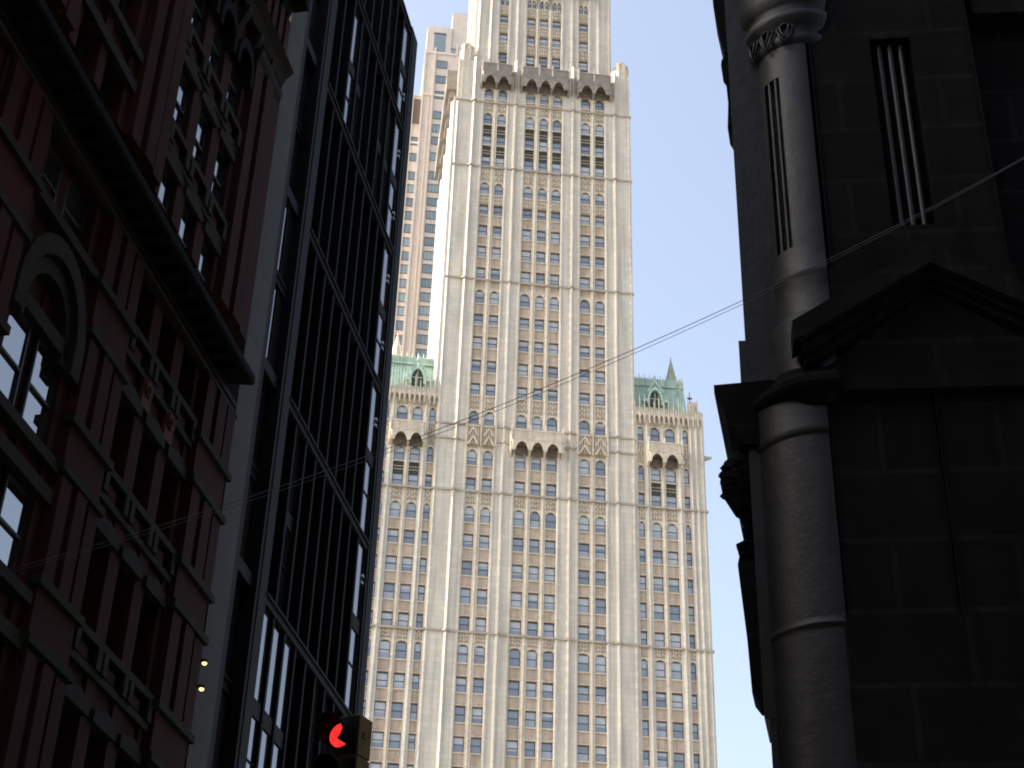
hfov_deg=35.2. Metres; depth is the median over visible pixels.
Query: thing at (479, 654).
arched window
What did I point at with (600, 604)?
sash window
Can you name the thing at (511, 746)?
sash window
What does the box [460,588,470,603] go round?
sash window
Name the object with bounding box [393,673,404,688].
sash window
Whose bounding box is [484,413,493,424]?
arched window
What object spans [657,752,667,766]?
sash window
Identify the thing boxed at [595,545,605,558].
sash window
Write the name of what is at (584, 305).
arched window
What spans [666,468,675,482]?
arched window
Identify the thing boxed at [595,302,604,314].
arched window
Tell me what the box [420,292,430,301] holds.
window
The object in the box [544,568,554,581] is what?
sash window
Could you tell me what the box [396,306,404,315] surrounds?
window
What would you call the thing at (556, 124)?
arched window
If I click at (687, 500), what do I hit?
narrow window
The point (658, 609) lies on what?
sash window
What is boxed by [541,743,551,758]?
sash window
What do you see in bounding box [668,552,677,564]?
sash window
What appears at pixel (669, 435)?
arched window
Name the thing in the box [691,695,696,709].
narrow window
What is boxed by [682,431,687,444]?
narrow window
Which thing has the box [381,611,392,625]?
sash window
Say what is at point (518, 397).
span cable
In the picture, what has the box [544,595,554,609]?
sash window
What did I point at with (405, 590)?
sash window
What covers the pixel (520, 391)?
sash window
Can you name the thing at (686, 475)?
narrow window
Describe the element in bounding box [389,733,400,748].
sash window
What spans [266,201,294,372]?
edge window
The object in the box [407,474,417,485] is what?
sash window
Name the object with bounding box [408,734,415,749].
narrow window
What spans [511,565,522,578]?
sash window
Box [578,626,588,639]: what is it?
sash window
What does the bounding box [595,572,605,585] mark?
sash window
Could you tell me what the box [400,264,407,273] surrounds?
window
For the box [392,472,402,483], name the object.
sash window
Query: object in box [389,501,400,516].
arched window
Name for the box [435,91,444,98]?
window
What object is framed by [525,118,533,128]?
arched window
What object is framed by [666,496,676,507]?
sash window
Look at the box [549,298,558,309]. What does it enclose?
arched window
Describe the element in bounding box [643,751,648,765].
narrow window
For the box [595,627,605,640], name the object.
sash window
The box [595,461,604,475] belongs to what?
arched window
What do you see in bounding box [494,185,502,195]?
arched window
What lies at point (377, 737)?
sash window
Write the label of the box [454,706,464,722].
sash window
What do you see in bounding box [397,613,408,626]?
sash window
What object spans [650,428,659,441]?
arched window
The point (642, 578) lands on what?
narrow window
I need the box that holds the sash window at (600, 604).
[595,599,605,614]
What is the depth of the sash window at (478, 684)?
201.22 m
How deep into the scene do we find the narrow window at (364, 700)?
198.00 m
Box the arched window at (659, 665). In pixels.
[655,661,665,678]
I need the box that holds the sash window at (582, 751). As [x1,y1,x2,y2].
[577,745,588,760]
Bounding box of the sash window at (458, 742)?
[453,736,463,751]
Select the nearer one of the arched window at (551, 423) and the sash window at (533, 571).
the sash window at (533, 571)
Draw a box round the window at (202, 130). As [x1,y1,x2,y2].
[193,110,208,169]
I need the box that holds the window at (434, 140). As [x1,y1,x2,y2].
[431,136,438,144]
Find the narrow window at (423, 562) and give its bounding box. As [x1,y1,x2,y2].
[419,558,426,572]
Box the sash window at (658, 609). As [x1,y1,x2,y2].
[654,604,663,619]
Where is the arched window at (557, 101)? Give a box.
[553,96,561,105]
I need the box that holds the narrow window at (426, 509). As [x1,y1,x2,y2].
[423,504,429,518]
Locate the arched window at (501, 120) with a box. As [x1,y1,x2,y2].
[497,115,505,125]
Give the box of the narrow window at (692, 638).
[689,635,694,648]
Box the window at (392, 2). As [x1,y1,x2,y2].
[385,0,393,72]
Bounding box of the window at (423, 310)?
[419,306,430,315]
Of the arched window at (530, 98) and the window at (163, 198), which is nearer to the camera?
the window at (163, 198)
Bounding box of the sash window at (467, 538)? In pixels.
[463,534,472,547]
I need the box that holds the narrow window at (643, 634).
[641,632,646,644]
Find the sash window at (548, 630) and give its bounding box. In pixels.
[543,623,553,636]
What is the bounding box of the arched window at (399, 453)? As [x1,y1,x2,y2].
[393,445,404,459]
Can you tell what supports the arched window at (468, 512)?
in the gothic skyscraper
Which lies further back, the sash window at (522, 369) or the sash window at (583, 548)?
the sash window at (522, 369)
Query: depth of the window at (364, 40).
69.71 m
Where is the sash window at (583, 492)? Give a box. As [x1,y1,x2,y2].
[579,487,588,499]
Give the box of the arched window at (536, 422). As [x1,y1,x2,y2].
[532,417,541,429]
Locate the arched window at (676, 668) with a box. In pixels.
[671,662,681,679]
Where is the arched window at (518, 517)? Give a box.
[513,511,523,525]
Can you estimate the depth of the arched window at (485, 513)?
214.09 m
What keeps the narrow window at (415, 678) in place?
in the gothic skyscraper
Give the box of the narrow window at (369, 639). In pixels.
[368,639,370,655]
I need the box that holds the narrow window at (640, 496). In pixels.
[638,493,643,504]
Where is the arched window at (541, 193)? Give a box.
[538,189,545,199]
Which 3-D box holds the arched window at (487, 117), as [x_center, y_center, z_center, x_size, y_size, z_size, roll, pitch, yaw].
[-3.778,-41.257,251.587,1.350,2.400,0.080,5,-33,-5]
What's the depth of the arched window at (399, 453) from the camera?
217.94 m
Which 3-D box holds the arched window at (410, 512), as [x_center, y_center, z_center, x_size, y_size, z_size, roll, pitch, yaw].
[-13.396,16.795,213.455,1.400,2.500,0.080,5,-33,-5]
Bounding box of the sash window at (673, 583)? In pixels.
[669,578,678,592]
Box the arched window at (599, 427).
[595,423,604,434]
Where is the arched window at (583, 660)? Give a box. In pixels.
[578,654,588,671]
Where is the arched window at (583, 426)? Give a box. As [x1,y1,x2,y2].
[579,421,588,433]
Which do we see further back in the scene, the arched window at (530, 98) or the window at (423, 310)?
the window at (423, 310)
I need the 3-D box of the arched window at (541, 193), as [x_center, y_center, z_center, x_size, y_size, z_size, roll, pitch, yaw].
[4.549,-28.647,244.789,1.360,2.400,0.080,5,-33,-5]
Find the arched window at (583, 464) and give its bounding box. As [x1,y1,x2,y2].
[579,460,588,474]
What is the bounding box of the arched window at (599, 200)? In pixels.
[595,195,603,205]
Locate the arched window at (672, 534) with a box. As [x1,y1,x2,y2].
[667,524,677,539]
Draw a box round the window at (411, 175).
[407,171,414,179]
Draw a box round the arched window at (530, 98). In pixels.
[526,93,534,102]
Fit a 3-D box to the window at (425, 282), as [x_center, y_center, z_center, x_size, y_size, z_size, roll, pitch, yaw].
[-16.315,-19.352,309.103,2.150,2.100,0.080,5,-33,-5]
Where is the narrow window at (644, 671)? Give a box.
[641,660,647,676]
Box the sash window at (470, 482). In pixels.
[466,478,475,489]
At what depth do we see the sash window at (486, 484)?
216.67 m
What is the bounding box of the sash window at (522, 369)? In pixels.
[518,364,527,375]
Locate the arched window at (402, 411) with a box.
[397,406,407,418]
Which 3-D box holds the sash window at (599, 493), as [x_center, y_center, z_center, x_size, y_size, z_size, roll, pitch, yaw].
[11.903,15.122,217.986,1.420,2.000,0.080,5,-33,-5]
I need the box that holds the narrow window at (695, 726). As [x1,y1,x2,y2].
[692,724,697,739]
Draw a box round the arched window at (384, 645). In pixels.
[378,640,390,657]
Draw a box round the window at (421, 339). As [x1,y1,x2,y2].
[417,334,428,344]
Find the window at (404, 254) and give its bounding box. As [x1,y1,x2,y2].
[401,251,408,260]
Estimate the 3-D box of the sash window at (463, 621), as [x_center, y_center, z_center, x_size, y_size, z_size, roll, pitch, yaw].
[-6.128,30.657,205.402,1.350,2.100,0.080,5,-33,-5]
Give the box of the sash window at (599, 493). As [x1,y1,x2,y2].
[595,489,604,500]
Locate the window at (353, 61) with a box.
[344,8,360,130]
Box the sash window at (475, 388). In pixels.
[470,383,479,394]
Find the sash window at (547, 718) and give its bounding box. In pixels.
[542,712,552,728]
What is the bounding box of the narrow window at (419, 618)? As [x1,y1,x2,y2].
[416,614,422,627]
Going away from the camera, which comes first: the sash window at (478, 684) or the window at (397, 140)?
the window at (397, 140)
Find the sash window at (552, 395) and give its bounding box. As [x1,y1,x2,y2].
[548,390,557,401]
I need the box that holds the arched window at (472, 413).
[469,411,478,423]
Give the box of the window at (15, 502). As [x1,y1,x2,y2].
[0,471,31,573]
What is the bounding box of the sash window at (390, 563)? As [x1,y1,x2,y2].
[385,556,396,569]
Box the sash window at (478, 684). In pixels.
[473,678,483,693]
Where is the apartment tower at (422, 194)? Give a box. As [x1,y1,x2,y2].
[393,12,467,357]
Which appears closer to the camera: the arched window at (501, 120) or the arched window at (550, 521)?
the arched window at (550, 521)
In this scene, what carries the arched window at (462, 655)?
in the gothic skyscraper
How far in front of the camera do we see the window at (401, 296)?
307.35 m
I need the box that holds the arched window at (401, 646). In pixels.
[395,641,406,658]
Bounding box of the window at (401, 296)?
[398,292,405,301]
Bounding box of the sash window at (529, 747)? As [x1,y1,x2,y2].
[524,742,534,756]
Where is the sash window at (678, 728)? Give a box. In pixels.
[673,723,683,738]
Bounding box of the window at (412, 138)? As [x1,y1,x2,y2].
[410,137,417,144]
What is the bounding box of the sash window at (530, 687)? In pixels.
[526,682,535,697]
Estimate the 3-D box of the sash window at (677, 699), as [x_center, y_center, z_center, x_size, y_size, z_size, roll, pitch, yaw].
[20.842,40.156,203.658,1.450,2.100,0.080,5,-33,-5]
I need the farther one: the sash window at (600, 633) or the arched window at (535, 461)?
the arched window at (535, 461)
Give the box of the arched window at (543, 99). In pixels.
[540,95,547,104]
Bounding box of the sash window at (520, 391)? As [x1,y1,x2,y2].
[517,387,526,398]
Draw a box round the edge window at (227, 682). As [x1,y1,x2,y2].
[211,580,241,767]
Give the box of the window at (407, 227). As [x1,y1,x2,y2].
[403,224,410,232]
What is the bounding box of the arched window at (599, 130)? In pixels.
[595,125,603,135]
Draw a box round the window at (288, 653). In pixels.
[272,639,293,767]
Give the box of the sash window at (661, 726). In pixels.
[656,721,666,737]
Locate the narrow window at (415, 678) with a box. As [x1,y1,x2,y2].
[412,674,418,689]
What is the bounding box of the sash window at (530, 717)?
[525,711,535,727]
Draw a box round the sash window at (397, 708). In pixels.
[391,702,402,718]
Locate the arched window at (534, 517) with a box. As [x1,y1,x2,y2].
[530,512,539,527]
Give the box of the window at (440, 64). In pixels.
[437,60,446,68]
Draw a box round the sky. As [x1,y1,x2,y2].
[404,0,772,767]
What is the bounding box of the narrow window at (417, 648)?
[414,643,420,659]
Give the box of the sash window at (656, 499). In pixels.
[651,495,660,505]
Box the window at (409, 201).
[405,198,412,206]
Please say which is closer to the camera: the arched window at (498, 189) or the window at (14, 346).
the window at (14, 346)
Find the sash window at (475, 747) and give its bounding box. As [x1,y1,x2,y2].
[470,738,481,753]
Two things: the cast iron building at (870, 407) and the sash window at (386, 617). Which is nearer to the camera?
the cast iron building at (870, 407)
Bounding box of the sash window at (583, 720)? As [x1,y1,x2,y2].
[578,715,588,730]
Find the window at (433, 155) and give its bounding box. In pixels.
[430,152,436,160]
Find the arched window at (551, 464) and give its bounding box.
[546,458,556,471]
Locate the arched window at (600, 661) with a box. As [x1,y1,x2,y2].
[595,656,605,672]
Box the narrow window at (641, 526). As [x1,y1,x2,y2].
[639,522,644,536]
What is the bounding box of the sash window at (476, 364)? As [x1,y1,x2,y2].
[471,360,480,371]
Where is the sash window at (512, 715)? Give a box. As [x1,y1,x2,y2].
[507,710,518,725]
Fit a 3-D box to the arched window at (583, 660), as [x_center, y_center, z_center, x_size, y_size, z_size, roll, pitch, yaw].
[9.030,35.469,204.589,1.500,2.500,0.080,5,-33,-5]
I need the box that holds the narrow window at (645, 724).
[642,720,648,735]
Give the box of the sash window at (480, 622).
[475,618,485,631]
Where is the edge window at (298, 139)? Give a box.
[289,61,308,193]
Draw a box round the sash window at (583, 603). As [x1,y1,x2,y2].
[578,597,588,612]
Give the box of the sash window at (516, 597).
[511,592,521,607]
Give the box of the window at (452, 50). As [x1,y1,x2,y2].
[451,48,459,55]
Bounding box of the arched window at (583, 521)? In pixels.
[579,516,588,531]
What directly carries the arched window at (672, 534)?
in the gothic skyscraper
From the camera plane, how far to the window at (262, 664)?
50.98 m
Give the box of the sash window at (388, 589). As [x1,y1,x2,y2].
[383,583,394,598]
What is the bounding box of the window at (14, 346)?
[0,312,31,405]
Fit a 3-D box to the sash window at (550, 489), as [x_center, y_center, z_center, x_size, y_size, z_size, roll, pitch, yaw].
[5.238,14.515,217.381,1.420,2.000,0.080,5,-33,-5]
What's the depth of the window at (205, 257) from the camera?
48.96 m
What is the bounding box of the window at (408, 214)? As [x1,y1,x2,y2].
[404,211,411,219]
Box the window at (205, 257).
[195,240,210,287]
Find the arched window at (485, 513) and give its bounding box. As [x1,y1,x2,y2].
[480,508,489,523]
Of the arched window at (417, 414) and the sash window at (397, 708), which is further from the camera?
the arched window at (417, 414)
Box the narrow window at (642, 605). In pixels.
[640,603,646,618]
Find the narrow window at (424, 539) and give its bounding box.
[421,531,427,544]
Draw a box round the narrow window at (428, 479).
[425,475,431,486]
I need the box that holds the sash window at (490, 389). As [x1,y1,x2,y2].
[486,385,494,395]
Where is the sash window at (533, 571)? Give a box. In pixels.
[529,566,538,580]
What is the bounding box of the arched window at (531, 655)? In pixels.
[526,650,536,667]
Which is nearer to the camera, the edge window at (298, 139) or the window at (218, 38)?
the window at (218, 38)
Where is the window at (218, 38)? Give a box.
[209,24,223,75]
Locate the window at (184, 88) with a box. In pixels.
[174,71,190,132]
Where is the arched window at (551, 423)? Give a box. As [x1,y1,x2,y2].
[547,418,556,430]
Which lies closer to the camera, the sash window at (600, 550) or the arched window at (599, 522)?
the sash window at (600, 550)
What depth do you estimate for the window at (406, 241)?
314.56 m
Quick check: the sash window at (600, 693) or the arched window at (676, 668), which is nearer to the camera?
the sash window at (600, 693)
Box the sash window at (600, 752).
[595,747,605,761]
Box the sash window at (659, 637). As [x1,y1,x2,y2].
[654,633,664,645]
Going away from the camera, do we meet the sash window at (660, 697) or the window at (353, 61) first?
the window at (353, 61)
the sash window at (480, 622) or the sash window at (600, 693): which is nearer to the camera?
the sash window at (600, 693)
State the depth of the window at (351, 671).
62.49 m
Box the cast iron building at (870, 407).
[713,0,1023,767]
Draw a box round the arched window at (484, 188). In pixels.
[480,183,488,193]
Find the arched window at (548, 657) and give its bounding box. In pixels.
[543,652,553,668]
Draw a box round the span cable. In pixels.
[0,157,1023,574]
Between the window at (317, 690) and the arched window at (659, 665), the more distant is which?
the arched window at (659, 665)
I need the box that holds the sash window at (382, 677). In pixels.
[376,672,387,686]
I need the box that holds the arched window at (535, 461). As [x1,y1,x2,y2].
[531,456,540,470]
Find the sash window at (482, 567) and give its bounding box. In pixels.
[478,562,487,576]
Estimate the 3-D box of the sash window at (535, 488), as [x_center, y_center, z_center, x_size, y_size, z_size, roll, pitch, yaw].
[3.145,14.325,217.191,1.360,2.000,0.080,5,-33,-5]
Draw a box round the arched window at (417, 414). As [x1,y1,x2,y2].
[412,407,422,420]
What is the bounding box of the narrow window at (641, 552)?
[639,549,644,562]
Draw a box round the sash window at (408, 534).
[403,530,414,543]
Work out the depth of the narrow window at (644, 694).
203.32 m
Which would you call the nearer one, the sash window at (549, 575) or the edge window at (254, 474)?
the edge window at (254, 474)
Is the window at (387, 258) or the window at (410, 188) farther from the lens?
the window at (410, 188)
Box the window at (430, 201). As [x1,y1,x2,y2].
[427,197,437,206]
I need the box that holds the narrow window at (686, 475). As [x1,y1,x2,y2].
[684,470,688,483]
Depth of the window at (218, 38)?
51.54 m
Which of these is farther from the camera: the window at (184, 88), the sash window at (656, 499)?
the sash window at (656, 499)
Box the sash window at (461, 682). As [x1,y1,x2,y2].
[456,677,466,691]
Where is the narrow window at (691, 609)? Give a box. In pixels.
[688,607,693,621]
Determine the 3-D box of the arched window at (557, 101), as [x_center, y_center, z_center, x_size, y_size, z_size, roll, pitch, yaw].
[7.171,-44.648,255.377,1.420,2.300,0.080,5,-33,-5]
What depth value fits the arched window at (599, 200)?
245.58 m
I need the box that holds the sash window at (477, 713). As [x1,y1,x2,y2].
[471,707,482,723]
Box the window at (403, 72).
[397,23,409,119]
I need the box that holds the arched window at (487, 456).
[483,451,492,465]
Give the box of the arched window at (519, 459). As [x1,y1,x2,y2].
[515,455,524,468]
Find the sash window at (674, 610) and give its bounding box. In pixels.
[669,605,679,620]
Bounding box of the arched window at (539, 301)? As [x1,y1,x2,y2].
[535,296,543,308]
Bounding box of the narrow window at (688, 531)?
[686,526,690,540]
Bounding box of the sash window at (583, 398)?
[579,393,589,404]
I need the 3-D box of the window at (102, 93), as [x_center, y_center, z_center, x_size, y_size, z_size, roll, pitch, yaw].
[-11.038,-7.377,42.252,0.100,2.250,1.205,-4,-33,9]
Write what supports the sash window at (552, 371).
in the gothic skyscraper
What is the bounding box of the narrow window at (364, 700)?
[363,700,365,715]
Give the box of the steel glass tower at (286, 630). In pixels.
[184,0,417,767]
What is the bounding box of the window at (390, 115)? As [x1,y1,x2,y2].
[380,108,392,219]
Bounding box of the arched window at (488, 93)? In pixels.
[485,89,492,98]
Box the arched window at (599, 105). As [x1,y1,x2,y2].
[595,101,603,110]
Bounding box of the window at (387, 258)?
[374,242,390,379]
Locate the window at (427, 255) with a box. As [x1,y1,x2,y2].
[423,251,433,259]
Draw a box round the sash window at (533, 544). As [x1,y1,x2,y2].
[529,539,538,552]
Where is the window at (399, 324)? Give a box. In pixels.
[395,320,403,329]
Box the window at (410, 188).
[406,184,413,192]
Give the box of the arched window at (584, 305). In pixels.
[580,301,589,312]
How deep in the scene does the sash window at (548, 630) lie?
206.45 m
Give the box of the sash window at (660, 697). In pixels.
[656,693,665,707]
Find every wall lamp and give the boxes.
[197,684,205,690]
[201,658,208,664]
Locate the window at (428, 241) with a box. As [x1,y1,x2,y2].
[424,237,434,246]
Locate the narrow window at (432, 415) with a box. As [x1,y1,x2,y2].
[429,409,435,421]
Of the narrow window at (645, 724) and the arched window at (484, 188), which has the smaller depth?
the narrow window at (645, 724)
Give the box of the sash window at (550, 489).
[546,485,555,496]
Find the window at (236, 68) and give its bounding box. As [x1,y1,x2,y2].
[227,63,240,112]
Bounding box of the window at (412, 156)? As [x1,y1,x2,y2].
[409,153,416,160]
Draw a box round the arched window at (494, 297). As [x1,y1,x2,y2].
[489,292,498,304]
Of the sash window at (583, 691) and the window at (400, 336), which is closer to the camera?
the sash window at (583, 691)
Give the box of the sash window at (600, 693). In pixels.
[595,687,605,702]
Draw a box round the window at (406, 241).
[402,237,409,246]
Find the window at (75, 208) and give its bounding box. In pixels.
[62,176,88,242]
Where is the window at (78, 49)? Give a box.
[71,32,84,62]
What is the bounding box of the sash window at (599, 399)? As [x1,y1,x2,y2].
[595,395,604,405]
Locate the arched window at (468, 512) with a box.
[464,506,473,521]
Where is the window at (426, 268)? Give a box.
[422,264,432,273]
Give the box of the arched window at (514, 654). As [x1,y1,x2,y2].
[509,649,519,666]
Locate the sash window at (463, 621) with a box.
[459,617,469,630]
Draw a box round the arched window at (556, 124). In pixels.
[553,121,560,130]
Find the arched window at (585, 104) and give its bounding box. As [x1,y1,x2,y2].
[581,99,589,108]
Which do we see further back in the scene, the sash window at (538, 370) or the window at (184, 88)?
the sash window at (538, 370)
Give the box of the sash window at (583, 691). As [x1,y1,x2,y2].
[578,686,588,700]
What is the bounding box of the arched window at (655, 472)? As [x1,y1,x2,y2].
[651,467,660,481]
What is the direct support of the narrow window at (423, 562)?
in the gothic skyscraper
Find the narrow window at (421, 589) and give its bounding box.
[417,585,424,600]
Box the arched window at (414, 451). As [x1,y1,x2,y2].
[409,446,419,460]
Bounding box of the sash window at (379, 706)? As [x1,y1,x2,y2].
[373,701,385,717]
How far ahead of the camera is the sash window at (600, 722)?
200.51 m
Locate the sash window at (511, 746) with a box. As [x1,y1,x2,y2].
[506,740,517,755]
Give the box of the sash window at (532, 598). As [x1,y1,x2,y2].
[528,593,537,608]
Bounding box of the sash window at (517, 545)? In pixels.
[512,538,522,551]
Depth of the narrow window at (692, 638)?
208.40 m
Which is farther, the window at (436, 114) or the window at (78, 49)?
the window at (436, 114)
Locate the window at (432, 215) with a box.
[426,210,436,219]
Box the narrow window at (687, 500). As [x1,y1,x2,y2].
[685,497,689,508]
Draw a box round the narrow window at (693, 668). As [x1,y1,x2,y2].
[690,663,695,680]
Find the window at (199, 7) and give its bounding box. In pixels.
[191,0,206,38]
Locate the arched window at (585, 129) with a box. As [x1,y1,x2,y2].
[581,124,589,133]
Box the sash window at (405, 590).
[399,584,410,599]
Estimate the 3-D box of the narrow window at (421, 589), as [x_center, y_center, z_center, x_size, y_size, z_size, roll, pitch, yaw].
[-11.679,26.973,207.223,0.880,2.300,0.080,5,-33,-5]
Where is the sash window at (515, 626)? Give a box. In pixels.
[510,621,520,634]
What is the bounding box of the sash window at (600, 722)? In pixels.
[595,716,605,732]
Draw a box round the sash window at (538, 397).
[533,389,541,399]
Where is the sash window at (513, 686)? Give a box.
[508,681,519,695]
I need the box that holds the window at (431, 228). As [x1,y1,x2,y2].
[425,223,435,232]
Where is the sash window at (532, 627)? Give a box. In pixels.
[527,622,537,635]
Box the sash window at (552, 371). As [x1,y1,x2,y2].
[548,367,557,378]
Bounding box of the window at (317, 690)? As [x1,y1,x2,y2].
[308,684,320,767]
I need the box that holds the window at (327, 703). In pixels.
[320,697,329,752]
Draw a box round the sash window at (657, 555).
[653,550,662,563]
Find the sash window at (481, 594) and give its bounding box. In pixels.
[477,589,486,604]
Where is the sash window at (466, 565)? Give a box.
[461,561,471,574]
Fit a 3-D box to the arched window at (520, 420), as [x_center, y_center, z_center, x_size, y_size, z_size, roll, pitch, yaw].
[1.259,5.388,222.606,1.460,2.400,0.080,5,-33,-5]
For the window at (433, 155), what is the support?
in the apartment tower at (422, 194)
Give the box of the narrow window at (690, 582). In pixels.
[687,580,692,593]
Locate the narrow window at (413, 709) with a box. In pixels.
[410,704,417,719]
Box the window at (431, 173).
[429,171,434,179]
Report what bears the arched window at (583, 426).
in the gothic skyscraper
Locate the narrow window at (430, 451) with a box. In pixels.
[426,447,432,461]
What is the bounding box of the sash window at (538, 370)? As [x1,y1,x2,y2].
[533,366,542,377]
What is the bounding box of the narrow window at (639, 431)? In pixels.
[637,427,642,440]
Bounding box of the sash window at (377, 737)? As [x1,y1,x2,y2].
[371,731,383,747]
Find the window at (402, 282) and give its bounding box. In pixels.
[399,278,406,287]
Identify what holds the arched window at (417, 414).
in the gothic skyscraper
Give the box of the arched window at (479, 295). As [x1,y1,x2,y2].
[475,291,483,302]
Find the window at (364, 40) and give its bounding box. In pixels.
[351,32,366,147]
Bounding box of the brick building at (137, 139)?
[0,0,309,767]
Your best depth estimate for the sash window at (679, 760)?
199.51 m
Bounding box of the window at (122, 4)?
[119,0,126,15]
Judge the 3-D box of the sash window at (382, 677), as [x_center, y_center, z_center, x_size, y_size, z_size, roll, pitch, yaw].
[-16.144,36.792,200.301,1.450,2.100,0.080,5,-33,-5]
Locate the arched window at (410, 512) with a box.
[405,503,415,517]
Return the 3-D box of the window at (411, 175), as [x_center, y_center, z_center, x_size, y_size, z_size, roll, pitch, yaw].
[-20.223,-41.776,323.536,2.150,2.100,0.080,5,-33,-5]
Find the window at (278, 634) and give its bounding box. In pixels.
[258,623,282,767]
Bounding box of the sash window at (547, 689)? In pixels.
[542,683,552,698]
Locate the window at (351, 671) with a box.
[345,538,365,712]
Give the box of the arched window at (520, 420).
[516,416,525,427]
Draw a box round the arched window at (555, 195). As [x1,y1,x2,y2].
[551,190,559,201]
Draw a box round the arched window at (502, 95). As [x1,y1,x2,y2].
[498,90,506,99]
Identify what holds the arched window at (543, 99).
in the gothic skyscraper
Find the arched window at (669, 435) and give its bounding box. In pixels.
[665,430,674,442]
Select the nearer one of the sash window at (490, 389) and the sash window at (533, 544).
the sash window at (533, 544)
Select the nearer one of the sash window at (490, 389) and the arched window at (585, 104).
the sash window at (490, 389)
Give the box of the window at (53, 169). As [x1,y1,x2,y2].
[42,144,63,202]
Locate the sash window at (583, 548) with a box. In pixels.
[579,543,588,556]
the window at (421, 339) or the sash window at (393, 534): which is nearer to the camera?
the sash window at (393, 534)
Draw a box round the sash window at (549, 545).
[545,541,554,553]
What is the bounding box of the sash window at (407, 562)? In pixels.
[401,557,412,571]
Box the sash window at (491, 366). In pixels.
[487,361,495,372]
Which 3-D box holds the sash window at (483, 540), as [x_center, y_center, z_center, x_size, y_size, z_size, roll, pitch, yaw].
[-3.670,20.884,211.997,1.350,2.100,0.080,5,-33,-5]
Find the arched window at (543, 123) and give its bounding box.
[539,119,547,129]
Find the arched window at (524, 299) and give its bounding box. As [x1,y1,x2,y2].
[520,295,529,307]
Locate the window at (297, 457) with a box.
[277,434,302,612]
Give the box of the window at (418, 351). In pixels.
[416,348,427,357]
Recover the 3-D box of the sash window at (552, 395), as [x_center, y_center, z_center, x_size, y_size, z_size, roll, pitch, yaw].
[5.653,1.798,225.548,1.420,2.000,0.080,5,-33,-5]
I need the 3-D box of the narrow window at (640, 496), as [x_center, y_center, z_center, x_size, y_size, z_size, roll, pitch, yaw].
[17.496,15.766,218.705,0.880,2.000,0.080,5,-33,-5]
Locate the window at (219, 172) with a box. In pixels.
[211,147,225,204]
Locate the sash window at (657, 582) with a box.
[653,577,662,591]
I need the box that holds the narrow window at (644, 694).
[642,691,647,706]
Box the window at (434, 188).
[428,184,438,192]
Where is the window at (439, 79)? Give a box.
[436,75,445,83]
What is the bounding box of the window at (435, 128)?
[432,124,439,132]
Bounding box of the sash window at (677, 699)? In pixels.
[672,694,682,708]
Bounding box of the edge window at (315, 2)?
[308,0,320,46]
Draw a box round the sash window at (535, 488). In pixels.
[531,483,540,495]
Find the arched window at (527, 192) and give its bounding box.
[523,188,532,198]
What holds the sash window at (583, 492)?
in the gothic skyscraper
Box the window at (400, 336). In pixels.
[394,335,402,344]
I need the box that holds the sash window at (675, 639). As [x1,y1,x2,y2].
[670,634,680,647]
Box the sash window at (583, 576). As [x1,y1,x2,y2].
[578,570,588,584]
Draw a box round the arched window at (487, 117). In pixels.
[484,114,491,123]
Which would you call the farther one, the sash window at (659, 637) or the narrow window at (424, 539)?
the narrow window at (424, 539)
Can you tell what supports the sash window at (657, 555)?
in the gothic skyscraper
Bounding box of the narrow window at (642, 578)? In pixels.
[640,576,645,589]
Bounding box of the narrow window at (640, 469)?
[638,466,643,479]
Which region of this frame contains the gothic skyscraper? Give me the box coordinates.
[363,0,717,767]
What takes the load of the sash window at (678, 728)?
in the gothic skyscraper
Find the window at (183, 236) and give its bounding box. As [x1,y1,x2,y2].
[176,205,192,253]
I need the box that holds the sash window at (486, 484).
[481,479,491,490]
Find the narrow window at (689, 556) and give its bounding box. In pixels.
[687,553,691,566]
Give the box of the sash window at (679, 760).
[673,753,684,767]
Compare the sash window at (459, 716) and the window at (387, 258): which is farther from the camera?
the sash window at (459, 716)
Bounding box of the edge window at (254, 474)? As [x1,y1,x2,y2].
[240,381,267,563]
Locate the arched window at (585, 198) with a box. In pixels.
[581,193,589,204]
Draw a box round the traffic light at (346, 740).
[313,711,372,767]
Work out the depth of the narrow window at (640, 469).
220.94 m
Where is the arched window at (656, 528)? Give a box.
[652,523,661,538]
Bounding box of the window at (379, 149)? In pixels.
[373,90,386,203]
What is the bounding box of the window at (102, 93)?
[96,78,107,104]
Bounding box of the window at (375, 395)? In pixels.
[360,383,378,536]
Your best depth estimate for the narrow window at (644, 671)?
205.49 m
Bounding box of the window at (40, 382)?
[18,336,56,442]
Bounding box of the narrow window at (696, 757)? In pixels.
[693,754,698,767]
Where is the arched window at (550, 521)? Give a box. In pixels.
[545,513,555,528]
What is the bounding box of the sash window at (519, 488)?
[514,482,524,493]
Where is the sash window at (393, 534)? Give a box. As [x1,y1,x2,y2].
[387,529,398,542]
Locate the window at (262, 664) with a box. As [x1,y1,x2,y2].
[246,609,271,767]
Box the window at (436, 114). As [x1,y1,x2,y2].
[433,111,441,119]
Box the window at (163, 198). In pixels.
[155,168,172,217]
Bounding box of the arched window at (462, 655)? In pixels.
[457,645,467,662]
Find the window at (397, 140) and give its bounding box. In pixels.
[386,116,401,243]
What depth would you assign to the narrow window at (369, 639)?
202.30 m
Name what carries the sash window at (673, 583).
in the gothic skyscraper
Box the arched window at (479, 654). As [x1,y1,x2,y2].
[474,646,484,663]
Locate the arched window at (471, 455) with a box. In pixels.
[467,450,476,464]
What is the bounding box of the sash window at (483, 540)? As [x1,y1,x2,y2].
[479,535,488,548]
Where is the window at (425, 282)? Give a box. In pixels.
[421,278,431,287]
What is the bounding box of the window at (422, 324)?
[418,320,429,329]
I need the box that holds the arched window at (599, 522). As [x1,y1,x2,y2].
[595,517,604,532]
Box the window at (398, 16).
[391,16,398,89]

